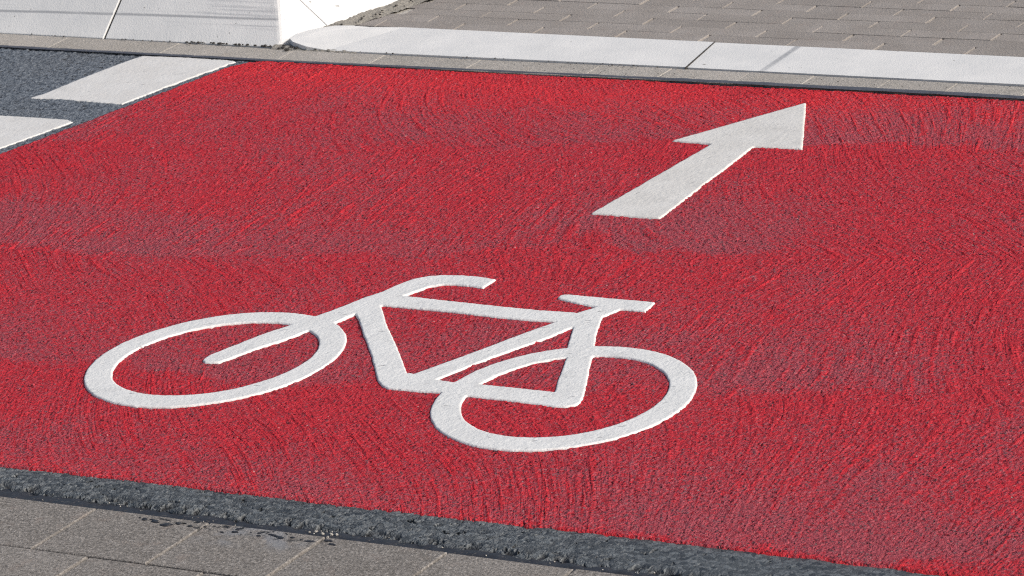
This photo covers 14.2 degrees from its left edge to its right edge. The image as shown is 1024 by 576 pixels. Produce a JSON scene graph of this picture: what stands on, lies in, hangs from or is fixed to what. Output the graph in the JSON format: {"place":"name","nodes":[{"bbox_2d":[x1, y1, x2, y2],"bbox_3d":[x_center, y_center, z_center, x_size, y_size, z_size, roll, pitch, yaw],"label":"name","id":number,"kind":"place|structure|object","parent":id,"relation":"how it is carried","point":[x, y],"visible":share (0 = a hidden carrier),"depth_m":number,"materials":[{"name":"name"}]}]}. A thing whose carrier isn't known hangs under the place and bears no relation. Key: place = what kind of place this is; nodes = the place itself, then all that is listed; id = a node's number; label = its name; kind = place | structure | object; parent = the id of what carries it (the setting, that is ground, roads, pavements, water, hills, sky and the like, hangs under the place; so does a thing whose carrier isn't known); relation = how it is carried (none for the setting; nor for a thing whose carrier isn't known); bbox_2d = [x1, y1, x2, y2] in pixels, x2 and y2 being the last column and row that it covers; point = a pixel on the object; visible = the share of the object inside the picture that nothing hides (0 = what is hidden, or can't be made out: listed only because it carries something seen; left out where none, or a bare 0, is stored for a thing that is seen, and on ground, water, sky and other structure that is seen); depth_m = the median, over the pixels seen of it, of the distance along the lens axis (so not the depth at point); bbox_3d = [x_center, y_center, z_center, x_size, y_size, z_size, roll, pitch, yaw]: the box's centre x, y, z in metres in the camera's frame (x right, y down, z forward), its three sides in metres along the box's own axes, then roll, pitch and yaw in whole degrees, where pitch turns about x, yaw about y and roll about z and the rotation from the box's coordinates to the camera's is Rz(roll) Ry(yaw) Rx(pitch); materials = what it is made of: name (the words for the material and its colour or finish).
{"place":"outdoors","nodes":[
{"label":"outdoors","id":0,"kind":"place"},
{"bbox_2d":[0,497,628,575],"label":"pavement","id":1,"kind":"structure","parent":0,"point":[38,538],"depth_m":6.95,"materials":[{"name":"concrete"}]},
{"bbox_2d":[139,517,335,545],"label":"tar splashes","id":2,"kind":"object","parent":1,"relation":"on","point":[179,523],"visible":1,"depth_m":7.00,"materials":[{"name":"black asphalt"}]},
{"bbox_2d":[0,489,668,575],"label":"tar joint","id":3,"kind":"object","parent":1,"relation":"on","point":[9,493],"visible":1,"depth_m":6.98,"materials":[{"name":"black asphalt"}]},
{"bbox_2d":[109,502,654,573],"bbox_3d":[-0.321,0.413,6.953,1.735,0.005,0.036,5,23,33],"label":"pale grit","id":4,"kind":"object","parent":3,"relation":"on","point":[322,533],"visible":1,"depth_m":6.94,"materials":[{"name":"beige gravel"}]},
{"bbox_2d":[0,467,938,575],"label":"asphalt edge strip","id":5,"kind":"object","parent":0,"point":[588,550],"visible":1,"depth_m":6.88,"materials":[{"name":"grey asphalt"}]},
{"bbox_2d":[0,47,1019,561],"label":"road","id":6,"kind":"structure","parent":0,"point":[26,75],"depth_m":9.88,"materials":[{"name":"grey asphalt"}]},
{"bbox_2d":[0,116,72,148],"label":"road dash","id":7,"kind":"object","parent":6,"relation":"on","point":[14,129],"visible":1,"depth_m":9.52,"materials":[{"name":"white paint"}]},
{"bbox_2d":[31,56,235,104],"bbox_3d":[-0.897,-0.494,9.800,0.362,0.006,0.351,5,23,33],"label":"road dash","id":8,"kind":"object","parent":6,"relation":"on","point":[131,80],"visible":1,"depth_m":9.79,"materials":[{"name":"white paint"}]},
{"bbox_2d":[0,45,1023,98],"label":"tar joint","id":9,"kind":"object","parent":6,"relation":"on","point":[809,86],"visible":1,"depth_m":9.27,"materials":[{"name":"black asphalt"}]},
{"bbox_2d":[0,61,1023,575],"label":"cycle path","id":10,"kind":"structure","parent":0,"point":[832,317],"depth_m":7.93,"materials":[{"name":"red asphalt"}]},
{"bbox_2d":[84,275,696,452],"bbox_3d":[-0.165,0.122,7.714,1.290,0.009,0.769,5,23,33],"label":"bicycle symbol","id":11,"kind":"object","parent":10,"relation":"on","point":[580,352],"visible":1,"depth_m":7.66,"materials":[{"name":"white paint"}]},
{"bbox_2d":[592,103,805,219],"bbox_3d":[0.427,-0.270,8.600,0.319,0.009,0.742,5,23,33],"label":"arrow marking","id":12,"kind":"object","parent":10,"relation":"on","point":[661,195],"visible":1,"depth_m":8.59,"materials":[{"name":"white paint"}]},
{"bbox_2d":[355,0,1023,56],"bbox_3d":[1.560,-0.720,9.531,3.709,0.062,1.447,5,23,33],"label":"sidewalk","id":13,"kind":"structure","parent":0,"point":[985,27],"depth_m":9.54,"materials":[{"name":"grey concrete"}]},
{"bbox_2d":[698,83,1023,100],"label":"gutter bed","id":14,"kind":"object","parent":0,"point":[893,93],"visible":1,"depth_m":8.89,"materials":[{"name":"grey concrete"}]},
{"bbox_2d":[290,0,425,44],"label":"gravel","id":15,"kind":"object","parent":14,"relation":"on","point":[370,13],"visible":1,"depth_m":10.04,"materials":[{"name":"grey gravel"}]},
{"bbox_2d":[0,34,1023,99],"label":"gutter","id":16,"kind":"object","parent":14,"relation":"on","point":[136,46],"visible":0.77,"depth_m":9.48,"materials":[{"name":"concrete"}]},
{"bbox_2d":[271,44,355,52],"bbox_3d":[-0.469,-0.571,9.828,0.250,0.008,0.024,5,23,33],"label":"sand wedge","id":17,"kind":"object","parent":16,"relation":"on","point":[275,46],"visible":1,"depth_m":9.84,"materials":[{"name":"grey sand"}]},
{"bbox_2d":[31,0,1010,87],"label":"dirt crumbs","id":18,"kind":"object","parent":16,"relation":"on","point":[264,45],"visible":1,"depth_m":9.91,"materials":[{"name":"soil"}]},
{"label":"ground","id":19,"kind":"structure","parent":0,"visible":0},
{"bbox_2d":[0,0,119,38],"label":"kerbstone","id":20,"kind":"object","parent":19,"relation":"on","point":[79,18],"visible":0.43,"depth_m":10.30,"materials":[{"name":"white concrete"}]},
{"bbox_2d":[104,0,121,38],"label":"joint filler","id":21,"kind":"object","parent":19,"relation":"on","point":[113,18],"visible":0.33,"depth_m":10.21,"materials":[{"name":"grey concrete"}]},
{"bbox_2d":[106,0,325,48],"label":"kerbstone","id":22,"kind":"object","parent":19,"relation":"on","point":[258,23],"visible":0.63,"depth_m":10.04,"materials":[{"name":"white concrete"}]},
{"bbox_2d":[300,0,396,25],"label":"kerbstone","id":23,"kind":"object","parent":19,"relation":"on","point":[327,12],"visible":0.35,"depth_m":10.02,"materials":[{"name":"white concrete"}]},
{"bbox_2d":[290,25,712,68],"bbox_3d":[-0.024,-0.518,9.656,1.125,0.138,0.200,5,23,33],"label":"kerbstone","id":24,"kind":"object","parent":19,"relation":"on","point":[520,47],"visible":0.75,"depth_m":9.63,"materials":[{"name":"white concrete"}]},
{"bbox_2d":[685,41,714,69],"bbox_3d":[0.432,-0.491,9.354,0.002,0.083,0.197,1,21,24],"label":"joint filler","id":25,"kind":"object","parent":24,"relation":"attached to","point":[690,63],"visible":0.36,"depth_m":9.33,"materials":[{"name":"grey concrete"}]},
{"bbox_2d":[687,42,1023,86],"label":"kerbstone","id":26,"kind":"object","parent":19,"relation":"on","point":[905,65],"visible":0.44,"depth_m":9.11,"materials":[{"name":"white concrete"}]}
]}

